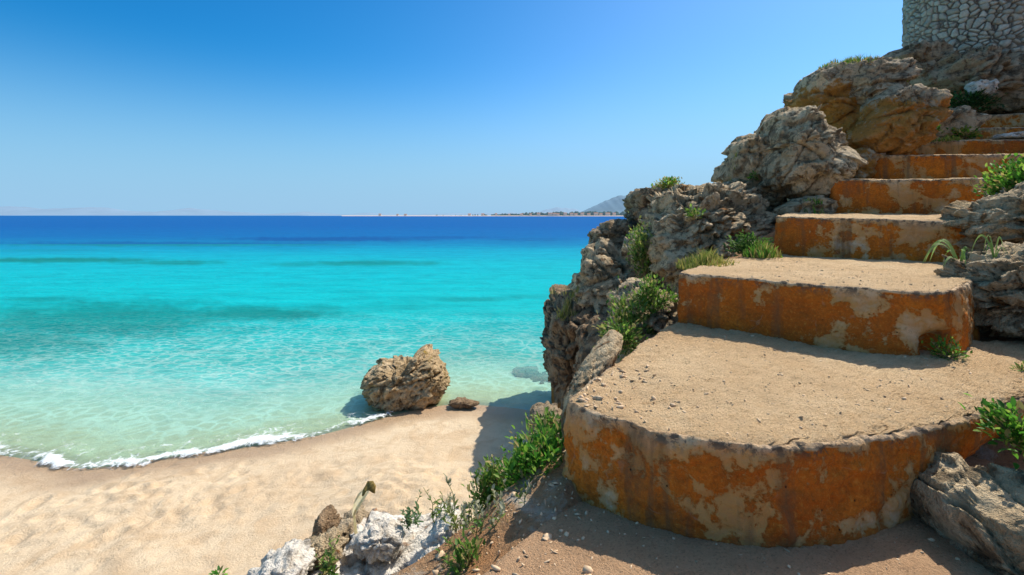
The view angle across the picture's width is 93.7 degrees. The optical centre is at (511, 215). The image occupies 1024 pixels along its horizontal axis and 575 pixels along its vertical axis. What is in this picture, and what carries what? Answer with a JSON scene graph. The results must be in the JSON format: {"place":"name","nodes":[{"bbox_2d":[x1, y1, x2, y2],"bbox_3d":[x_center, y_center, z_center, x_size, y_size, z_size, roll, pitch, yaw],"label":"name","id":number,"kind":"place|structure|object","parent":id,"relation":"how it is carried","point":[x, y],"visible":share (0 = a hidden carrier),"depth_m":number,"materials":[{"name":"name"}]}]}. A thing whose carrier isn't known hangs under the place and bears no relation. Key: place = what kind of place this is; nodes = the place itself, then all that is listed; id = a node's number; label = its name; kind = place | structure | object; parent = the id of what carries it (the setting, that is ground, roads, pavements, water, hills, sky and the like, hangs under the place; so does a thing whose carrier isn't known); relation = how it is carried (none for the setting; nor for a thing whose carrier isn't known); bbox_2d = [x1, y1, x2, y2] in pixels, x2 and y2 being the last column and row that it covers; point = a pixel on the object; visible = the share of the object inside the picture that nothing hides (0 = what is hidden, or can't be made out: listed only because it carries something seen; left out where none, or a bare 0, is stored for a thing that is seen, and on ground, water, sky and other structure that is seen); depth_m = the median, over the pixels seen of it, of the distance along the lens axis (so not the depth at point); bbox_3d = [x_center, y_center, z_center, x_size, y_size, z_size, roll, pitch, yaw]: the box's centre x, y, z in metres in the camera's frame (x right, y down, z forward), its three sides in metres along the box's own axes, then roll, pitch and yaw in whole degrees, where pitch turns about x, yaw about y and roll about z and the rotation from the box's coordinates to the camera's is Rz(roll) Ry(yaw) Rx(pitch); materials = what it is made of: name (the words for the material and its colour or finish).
{"place":"outdoors","nodes":[
{"label":"outdoors","id":0,"kind":"place"},
{"bbox_2d":[0,206,336,215],"bbox_3d":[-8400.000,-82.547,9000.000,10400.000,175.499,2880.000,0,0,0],"label":"hill","id":1,"kind":"structure","parent":0,"point":[31,211],"depth_m":8334.18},
{"bbox_2d":[0,359,551,574],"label":"beach","id":2,"kind":"structure","parent":0,"point":[243,509],"depth_m":8.52,"materials":[{"name":"beige sand"}]},
{"bbox_2d":[209,565,229,574],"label":"bush","id":3,"kind":"object","parent":2,"relation":"on","point":[216,572],"visible":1,"depth_m":2.76,"materials":[{"name":"green plant"}]},
{"bbox_2d":[360,344,450,413],"bbox_3d":[-2.618,4.086,11.873,2.221,1.428,2.070,0,0,0],"label":"boulder","id":4,"kind":"object","parent":2,"relation":"on","point":[420,379],"visible":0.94,"depth_m":11.26,"materials":[{"name":"stone"}]},
{"bbox_2d":[448,397,479,408],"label":"stone","id":5,"kind":"object","parent":2,"relation":"on","point":[460,402],"visible":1,"depth_m":11.07,"materials":[{"name":"brown stone"}]},
{"bbox_2d":[512,366,538,378],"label":"reef rock","id":6,"kind":"object","parent":2,"relation":"on","point":[526,372],"visible":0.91,"depth_m":13.97,"materials":[{"name":"stone"}]},
{"bbox_2d":[529,371,550,383],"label":"reef rock","id":7,"kind":"object","parent":2,"relation":"on","point":[542,377],"visible":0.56,"depth_m":13.55,"materials":[{"name":"stone"}]},
{"bbox_2d":[539,284,607,409],"bbox_3d":[1.496,3.103,10.800,1.720,3.121,4.709,0,0,0],"label":"boulder","id":8,"kind":"object","parent":2,"relation":"on","point":[559,343],"visible":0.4,"depth_m":9.48,"materials":[{"name":"grey stone"}]},
{"bbox_2d":[549,286,579,320],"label":"grass tuft","id":9,"kind":"object","parent":8,"relation":"on","point":[567,312],"visible":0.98,"depth_m":9.49,"materials":[{"name":"green plant"}]},
{"bbox_2d":[567,237,628,313],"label":"boulder","id":10,"kind":"object","parent":8,"relation":"on","point":[595,279],"visible":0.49,"depth_m":9.51,"materials":[{"name":"grey stone"}]},
{"bbox_2d":[587,219,635,247],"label":"boulder","id":11,"kind":"object","parent":10,"relation":"on","point":[615,231],"visible":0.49,"depth_m":10.82,"materials":[{"name":"stone"}]},
{"bbox_2d":[622,185,667,225],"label":"boulder","id":12,"kind":"object","parent":11,"relation":"on","point":[636,201],"visible":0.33,"depth_m":10.77,"materials":[{"name":"stone"}]},
{"bbox_2d":[651,176,684,189],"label":"rock plant","id":13,"kind":"object","parent":12,"relation":"on","point":[669,182],"visible":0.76,"depth_m":10.68,"materials":[{"name":"green plant"}]},
{"bbox_2d":[0,216,625,393],"bbox_3d":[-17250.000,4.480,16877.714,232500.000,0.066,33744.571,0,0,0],"label":"sea","id":14,"kind":"structure","parent":0,"point":[217,304],"depth_m":27.60,"materials":[{"name":"liquid"}]},
{"bbox_2d":[0,411,391,467],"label":"surf foam","id":15,"kind":"object","parent":14,"relation":"on","point":[56,460],"visible":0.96,"depth_m":8.99,"materials":[{"name":"white"}]},
{"bbox_2d":[342,215,415,215],"bbox_3d":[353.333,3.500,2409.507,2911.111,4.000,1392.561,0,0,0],"label":"shore","id":16,"kind":"structure","parent":0,"point":[376,215],"depth_m":2784.34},
{"bbox_2d":[436,211,625,215],"bbox_3d":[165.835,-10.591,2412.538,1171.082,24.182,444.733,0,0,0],"label":"woods","id":17,"kind":"object","parent":16,"relation":"on","point":[622,213],"visible":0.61,"depth_m":2373.37,"materials":[{"name":"green plant"}]},
{"bbox_2d":[310,211,581,215],"bbox_3d":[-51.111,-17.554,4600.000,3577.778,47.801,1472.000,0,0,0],"label":"coastline","id":18,"kind":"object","parent":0,"point":[460,214],"depth_m":4332.84,"materials":[{"name":"beige sand"}]},
{"bbox_2d":[0,0,902,214],"label":"sky","id":19,"kind":"structure","parent":0,"point":[405,107],"materials":[{"name":"blue"}]},
{"bbox_2d":[539,207,580,211],"bbox_3d":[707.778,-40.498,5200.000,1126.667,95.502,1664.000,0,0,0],"label":"hill","id":20,"kind":"structure","parent":0,"point":[557,209],"depth_m":5006.19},
{"bbox_2d":[579,195,625,213],"bbox_3d":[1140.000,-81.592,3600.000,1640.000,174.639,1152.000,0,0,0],"label":"hill","id":21,"kind":"structure","parent":0,"point":[613,204],"depth_m":3428.04,"materials":[{"name":"stone"}]},
{"bbox_2d":[391,112,1023,574],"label":"hillside","id":22,"kind":"structure","parent":0,"point":[503,534],"depth_m":2.60,"materials":[{"name":"red soil"}]},
{"bbox_2d":[247,550,347,574],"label":"boulder","id":23,"kind":"object","parent":22,"relation":"on","point":[340,570],"visible":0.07,"depth_m":2.96,"materials":[{"name":"white stone"}]},
{"bbox_2d":[252,538,315,574],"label":"stone","id":24,"kind":"object","parent":23,"relation":"on","point":[294,556],"visible":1,"depth_m":2.76,"materials":[{"name":"white stone"}]},
{"bbox_2d":[307,526,348,572],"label":"stone","id":25,"kind":"object","parent":23,"relation":"on","point":[320,544],"visible":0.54,"depth_m":3.03,"materials":[{"name":"grey stone"}]},
{"bbox_2d":[311,504,341,535],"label":"boulder","id":26,"kind":"object","parent":25,"relation":"on","point":[328,517],"visible":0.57,"depth_m":3.42,"materials":[{"name":"brown stone"}]},
{"bbox_2d":[315,535,340,574],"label":"stalk plant","id":27,"kind":"object","parent":23,"relation":"on","point":[326,568],"visible":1,"depth_m":2.85,"materials":[{"name":"green plant"}]},
{"bbox_2d":[340,503,456,574],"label":"boulder","id":28,"kind":"object","parent":22,"relation":"on","point":[411,550],"visible":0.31,"depth_m":3.12,"materials":[{"name":"white stone"}]},
{"bbox_2d":[337,503,369,542],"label":"boulder","id":29,"kind":"object","parent":28,"relation":"on","point":[346,525],"visible":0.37,"depth_m":3.45,"materials":[{"name":"stone"}]},
{"bbox_2d":[352,481,375,533],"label":"dried leaf","id":30,"kind":"object","parent":28,"relation":"on","point":[370,486],"visible":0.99,"depth_m":3.33,"materials":[{"name":"beige plant"}]},
{"bbox_2d":[348,517,405,563],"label":"stone","id":31,"kind":"object","parent":28,"relation":"on","point":[375,540],"visible":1,"depth_m":3.04,"materials":[{"name":"white stone"}]},
{"bbox_2d":[400,490,423,529],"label":"stalk plant","id":32,"kind":"object","parent":28,"relation":"on","point":[408,516],"visible":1,"depth_m":3.18,"materials":[{"name":"green plant"}]},
{"bbox_2d":[420,507,470,549],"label":"stone","id":33,"kind":"object","parent":28,"relation":"on","point":[437,532],"visible":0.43,"depth_m":3.00,"materials":[{"name":"white stone"}]},
{"bbox_2d":[423,487,451,523],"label":"stalk plant","id":34,"kind":"object","parent":33,"relation":"on","point":[438,511],"visible":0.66,"depth_m":3.11,"materials":[{"name":"green plant"}]},
{"bbox_2d":[443,473,479,531],"bbox_3d":[-0.313,1.806,2.969,0.226,0.445,0.208,0,0,-20],"label":"stalk plant","id":35,"kind":"object","parent":33,"relation":"on","point":[454,517],"visible":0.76,"depth_m":2.97,"materials":[{"name":"green plant"}]},
{"bbox_2d":[414,544,439,562],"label":"stone","id":36,"kind":"object","parent":22,"relation":"on","point":[427,550],"visible":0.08,"depth_m":2.65,"materials":[{"name":"white stone"}]},
{"bbox_2d":[435,536,454,568],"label":"stalk plant","id":37,"kind":"object","parent":36,"relation":"on","point":[450,542],"visible":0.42,"depth_m":2.52,"materials":[{"name":"green plant"}]},
{"bbox_2d":[438,524,484,574],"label":"bush","id":38,"kind":"object","parent":22,"relation":"on","point":[462,554],"visible":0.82,"depth_m":2.35,"materials":[{"name":"green plant"}]},
{"bbox_2d":[460,494,505,534],"bbox_3d":[-0.159,1.688,2.611,0.253,0.382,0.269,0,0,0],"label":"stalk plant","id":39,"kind":"object","parent":22,"relation":"on","point":[475,506],"visible":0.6,"depth_m":2.54,"materials":[{"name":"green plant"}]},
{"bbox_2d":[461,444,507,522],"bbox_3d":[-0.127,1.870,3.312,0.405,0.599,0.372,0,0,-20],"label":"bush","id":40,"kind":"object","parent":22,"relation":"on","point":[488,479],"visible":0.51,"depth_m":3.29,"materials":[{"name":"green plant"}]},
{"bbox_2d":[491,478,531,516],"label":"stalk plant","id":41,"kind":"object","parent":22,"relation":"on","point":[494,494],"visible":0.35,"depth_m":2.68,"materials":[{"name":"green plant"}]},
{"bbox_2d":[514,481,526,497],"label":"bush","id":42,"kind":"object","parent":22,"relation":"on","point":[520,494],"visible":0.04,"depth_m":2.73,"materials":[{"name":"green plant"}]},
{"bbox_2d":[485,417,564,493],"bbox_3d":[0.176,1.641,3.000,0.561,0.745,0.587,0,0,43],"label":"bush","id":43,"kind":"object","parent":22,"relation":"on","point":[522,461],"visible":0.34,"depth_m":2.97,"materials":[{"name":"green plant"}]},
{"bbox_2d":[525,406,562,443],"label":"bush","id":44,"kind":"object","parent":22,"relation":"on","point":[549,415],"visible":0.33,"depth_m":4.22,"materials":[{"name":"green plant"}]},
{"bbox_2d":[527,401,561,440],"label":"boulder","id":45,"kind":"object","parent":22,"relation":"on","point":[539,407],"visible":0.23,"depth_m":6.08,"materials":[{"name":"stone"}]},
{"bbox_2d":[573,314,609,370],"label":"boulder","id":46,"kind":"object","parent":22,"relation":"on","point":[587,338],"visible":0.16,"depth_m":7.62,"materials":[{"name":"grey stone"}]},
{"bbox_2d":[561,329,622,436],"bbox_3d":[0.591,1.208,3.497,0.296,0.621,0.948,0,0,39],"label":"boulder","id":47,"kind":"object","parent":22,"relation":"on","point":[600,358],"visible":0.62,"depth_m":3.42,"materials":[{"name":"grey stone"}]},
{"bbox_2d":[595,339,630,363],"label":"boulder","id":48,"kind":"object","parent":22,"relation":"on","point":[622,356],"visible":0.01,"depth_m":5.18,"materials":[{"name":"grey stone"}]},
{"bbox_2d":[606,277,678,348],"bbox_3d":[1.512,1.121,5.520,0.825,0.764,1.558,0,0,0],"label":"boulder","id":49,"kind":"object","parent":48,"relation":"on","point":[662,319],"visible":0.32,"depth_m":5.08,"materials":[{"name":"grey stone"}]},
{"bbox_2d":[593,275,657,360],"bbox_3d":[1.235,1.116,4.989,0.774,0.976,0.469,0,0,0],"label":"rock plant","id":50,"kind":"object","parent":49,"relation":"on","point":[633,316],"visible":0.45,"depth_m":4.92,"materials":[{"name":"green plant"}]},
{"bbox_2d":[619,229,671,293],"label":"boulder","id":51,"kind":"object","parent":49,"relation":"on","point":[623,251],"visible":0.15,"depth_m":9.45,"materials":[{"name":"grey stone"}]},
{"bbox_2d":[627,271,678,316],"bbox_3d":[1.489,0.847,5.058,0.485,0.552,0.434,0,0,-26],"label":"rock plant","id":52,"kind":"object","parent":49,"relation":"on","point":[659,303],"visible":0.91,"depth_m":4.97,"materials":[{"name":"green plant"}]},
{"bbox_2d":[594,319,647,350],"bbox_3d":[1.034,1.149,4.587,0.398,0.321,0.394,0,0,-40],"label":"rock plant","id":53,"kind":"object","parent":22,"relation":"on","point":[627,332],"visible":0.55,"depth_m":4.58,"materials":[{"name":"green plant"}]},
{"bbox_2d":[685,204,705,220],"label":"rock plant","id":54,"kind":"object","parent":22,"relation":"on","point":[692,213],"visible":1,"depth_m":6.27,"materials":[{"name":"green plant"}]},
{"bbox_2d":[637,181,778,298],"bbox_3d":[3.348,0.328,8.402,2.232,1.913,3.391,0,0,0],"label":"boulder","id":55,"kind":"object","parent":22,"relation":"on","point":[734,208],"visible":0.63,"depth_m":7.69,"materials":[{"name":"grey stone"}]},
{"bbox_2d":[624,211,658,281],"bbox_3d":[2.277,0.611,8.200,0.730,1.390,0.615,0,0,0],"label":"rock plant","id":56,"kind":"object","parent":55,"relation":"on","point":[642,258],"visible":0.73,"depth_m":8.18,"materials":[{"name":"green plant"}]},
{"bbox_2d":[722,178,787,211],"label":"boulder","id":57,"kind":"object","parent":22,"relation":"on","point":[768,195],"visible":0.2,"depth_m":9.03,"materials":[{"name":"grey stone"}]},
{"bbox_2d":[711,132,769,182],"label":"boulder","id":58,"kind":"object","parent":57,"relation":"on","point":[750,150],"visible":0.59,"depth_m":9.23,"materials":[{"name":"grey stone"}]},
{"bbox_2d":[747,169,759,181],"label":"rock plant","id":59,"kind":"object","parent":57,"relation":"on","point":[754,176],"visible":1,"depth_m":8.99,"materials":[{"name":"green plant"}]},
{"bbox_2d":[772,195,837,215],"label":"boulder","id":60,"kind":"object","parent":22,"relation":"on","point":[827,205],"visible":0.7,"depth_m":7.75,"materials":[{"name":"grey stone"}]},
{"bbox_2d":[753,104,868,198],"bbox_3d":[5.315,-1.152,8.886,1.533,1.928,2.260,0,0,0],"label":"boulder","id":61,"kind":"object","parent":22,"relation":"on","point":[811,152],"visible":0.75,"depth_m":8.19,"materials":[{"name":"grey stone"}]},
{"bbox_2d":[677,254,979,355],"bbox_3d":[3.990,0.992,5.734,4.905,0.907,2.516,0,0,-41],"label":"stone step","id":62,"kind":"object","parent":22,"relation":"on","point":[896,316],"visible":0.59,"depth_m":4.04,"materials":[{"name":"stone"}]},
{"bbox_2d":[675,246,740,269],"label":"grass tuft","id":63,"kind":"object","parent":62,"relation":"on","point":[708,258],"visible":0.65,"depth_m":5.53,"materials":[{"name":"green plant"}]},
{"bbox_2d":[723,229,774,257],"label":"rock plant","id":64,"kind":"object","parent":62,"relation":"on","point":[743,244],"visible":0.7,"depth_m":6.53,"materials":[{"name":"green plant"}]},
{"bbox_2d":[742,238,782,257],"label":"grass tuft","id":65,"kind":"object","parent":62,"relation":"on","point":[758,251],"visible":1,"depth_m":6.21,"materials":[{"name":"green plant"}]},
{"bbox_2d":[922,239,968,266],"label":"strap leaf plant","id":66,"kind":"object","parent":62,"relation":"on","point":[947,242],"visible":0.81,"depth_m":4.55,"materials":[{"name":"green plant"}]},
{"bbox_2d":[937,181,1023,259],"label":"boulder","id":67,"kind":"object","parent":62,"relation":"on","point":[997,215],"visible":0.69,"depth_m":5.44,"materials":[{"name":"grey stone"}]},
{"bbox_2d":[774,213,966,261],"bbox_3d":[5.856,0.373,7.176,3.804,0.847,2.429,0,0,-36],"label":"stone step","id":68,"kind":"object","parent":22,"relation":"on","point":[892,236],"visible":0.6,"depth_m":6.26,"materials":[{"name":"stone"}]},
{"bbox_2d":[803,197,823,213],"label":"grass tuft","id":69,"kind":"object","parent":68,"relation":"on","point":[816,201],"visible":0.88,"depth_m":7.66,"materials":[{"name":"green plant"}]},
{"bbox_2d":[829,177,989,213],"bbox_3d":[7.421,-0.201,8.132,4.108,0.965,1.992,0,0,14],"label":"stone step","id":70,"kind":"object","parent":22,"relation":"on","point":[895,196],"visible":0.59,"depth_m":7.57,"materials":[{"name":"stone"}]},
{"bbox_2d":[853,148,880,178],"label":"boulder","id":71,"kind":"object","parent":70,"relation":"on","point":[870,156],"visible":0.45,"depth_m":8.81,"materials":[{"name":"stone"}]},
{"bbox_2d":[870,153,1021,178],"bbox_3d":[8.781,-0.761,9.278,3.950,0.878,1.846,0,0,11],"label":"stone step","id":72,"kind":"object","parent":22,"relation":"on","point":[931,166],"visible":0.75,"depth_m":8.69,"materials":[{"name":"stone"}]},
{"bbox_2d":[847,83,952,154],"bbox_3d":[7.380,-1.850,9.164,1.717,1.492,1.245,0,0,0],"label":"boulder","id":73,"kind":"object","parent":72,"relation":"on","point":[897,118],"visible":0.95,"depth_m":8.84,"materials":[{"name":"stone"}]},
{"bbox_2d":[783,57,873,139],"bbox_3d":[7.167,-2.344,10.604,1.684,2.002,1.990,0,0,0],"label":"boulder","id":74,"kind":"object","parent":73,"relation":"on","point":[828,89],"visible":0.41,"depth_m":10.10,"materials":[{"name":"stone"}]},
{"bbox_2d":[818,53,882,69],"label":"grass tuft","id":75,"kind":"object","parent":74,"relation":"on","point":[851,59],"visible":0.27,"depth_m":10.29,"materials":[{"name":"green plant"}]},
{"bbox_2d":[848,57,923,104],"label":"boulder","id":76,"kind":"object","parent":74,"relation":"on","point":[874,77],"visible":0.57,"depth_m":9.58,"materials":[{"name":"stone"}]},
{"bbox_2d":[935,125,943,134],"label":"rock plant","id":77,"kind":"object","parent":73,"relation":"on","point":[938,128],"visible":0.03,"depth_m":9.55,"materials":[{"name":"green plant"}]},
{"bbox_2d":[901,0,1023,53],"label":"stone tower","id":78,"kind":"structure","parent":22,"relation":"on","point":[960,26],"depth_m":14.99,"materials":[{"name":"stone"}]},
{"bbox_2d":[904,139,1023,154],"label":"stone step","id":79,"kind":"object","parent":22,"relation":"on","point":[985,146],"visible":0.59,"depth_m":9.69,"materials":[{"name":"stone"}]},
{"bbox_2d":[933,135,961,141],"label":"grass tuft","id":80,"kind":"object","parent":79,"relation":"on","point":[946,138],"visible":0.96,"depth_m":9.65,"materials":[{"name":"green plant"}]},
{"bbox_2d":[931,105,991,141],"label":"boulder","id":81,"kind":"object","parent":79,"relation":"on","point":[962,116],"visible":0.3,"depth_m":10.02,"materials":[{"name":"grey stone"}]},
{"bbox_2d":[946,125,983,139],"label":"rock plant","id":82,"kind":"object","parent":79,"relation":"on","point":[961,132],"visible":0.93,"depth_m":9.91,"materials":[{"name":"green plant"}]},
{"bbox_2d":[990,131,1023,139],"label":"stone","id":83,"kind":"object","parent":79,"relation":"on","point":[1013,136],"visible":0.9,"depth_m":9.89,"materials":[{"name":"white stone"}]},
{"bbox_2d":[929,44,1023,114],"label":"boulder","id":84,"kind":"object","parent":22,"relation":"on","point":[958,71],"visible":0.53,"depth_m":12.09,"materials":[{"name":"stone"}]},
{"bbox_2d":[883,38,955,87],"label":"boulder","id":85,"kind":"object","parent":84,"relation":"on","point":[926,55],"visible":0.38,"depth_m":12.84,"materials":[{"name":"stone"}]},
{"bbox_2d":[964,79,999,94],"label":"stone","id":86,"kind":"object","parent":84,"relation":"on","point":[989,86],"visible":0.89,"depth_m":11.36,"materials":[{"name":"white stone"}]},
{"bbox_2d":[947,87,1007,111],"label":"rock plant","id":87,"kind":"object","parent":22,"relation":"on","point":[972,101],"visible":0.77,"depth_m":11.48,"materials":[{"name":"green plant"}]},
{"bbox_2d":[970,153,1023,199],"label":"rock plant","id":88,"kind":"object","parent":22,"relation":"on","point":[1010,176],"visible":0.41,"depth_m":5.90,"materials":[{"name":"green plant"}]},
{"bbox_2d":[976,127,1023,139],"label":"stone step","id":89,"kind":"object","parent":22,"relation":"on","point":[987,133],"visible":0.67,"depth_m":10.91,"materials":[{"name":"stone"}]},
{"bbox_2d":[980,113,1023,127],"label":"stone step","id":90,"kind":"object","parent":22,"relation":"on","point":[1008,120],"visible":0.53,"depth_m":11.87,"materials":[{"name":"concrete"}]},
{"bbox_2d":[995,108,1023,114],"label":"boulder","id":91,"kind":"object","parent":90,"relation":"on","point":[1016,111],"visible":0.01,"depth_m":12.54,"materials":[{"name":"stone"}]},
{"bbox_2d":[406,258,1022,574],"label":"gravel","id":92,"kind":"structure","parent":0,"point":[546,537],"depth_m":2.69,"materials":[{"name":"beige gravel"}]},
{"bbox_2d":[483,456,1023,574],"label":"path","id":93,"kind":"structure","parent":0,"point":[615,553],"depth_m":2.15,"materials":[{"name":"sandy soil"},{"name":"small pebbles"}]},
{"bbox_2d":[562,322,1023,547],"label":"stone step","id":94,"kind":"object","parent":93,"relation":"on","point":[761,484],"visible":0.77,"depth_m":2.50,"materials":[{"name":"stone"}]},
{"bbox_2d":[921,334,972,360],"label":"rock plant","id":95,"kind":"object","parent":94,"relation":"on","point":[943,352],"visible":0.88,"depth_m":3.55,"materials":[{"name":"green plant"}]},
{"bbox_2d":[934,241,1023,339],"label":"boulder","id":96,"kind":"object","parent":94,"relation":"on","point":[998,290],"visible":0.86,"depth_m":4.12,"materials":[{"name":"grey stone"}]},
{"bbox_2d":[971,234,1006,257],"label":"strap leaf plant","id":97,"kind":"object","parent":96,"relation":"on","point":[990,244],"visible":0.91,"depth_m":4.31,"materials":[{"name":"green plant"}]},
{"bbox_2d":[1009,361,1023,370],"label":"rock plant","id":98,"kind":"object","parent":94,"relation":"on","point":[1019,367],"visible":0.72,"depth_m":3.31,"materials":[{"name":"green plant"}]},
{"bbox_2d":[910,452,1023,574],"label":"boulder","id":99,"kind":"object","parent":93,"relation":"on","point":[976,513],"visible":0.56,"depth_m":2.16,"materials":[{"name":"grey stone"}]},
{"bbox_2d":[958,393,1023,468],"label":"rock plant","id":100,"kind":"object","parent":99,"relation":"on","point":[1010,428],"visible":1,"depth_m":2.36,"materials":[{"name":"green plant"}]}
]}

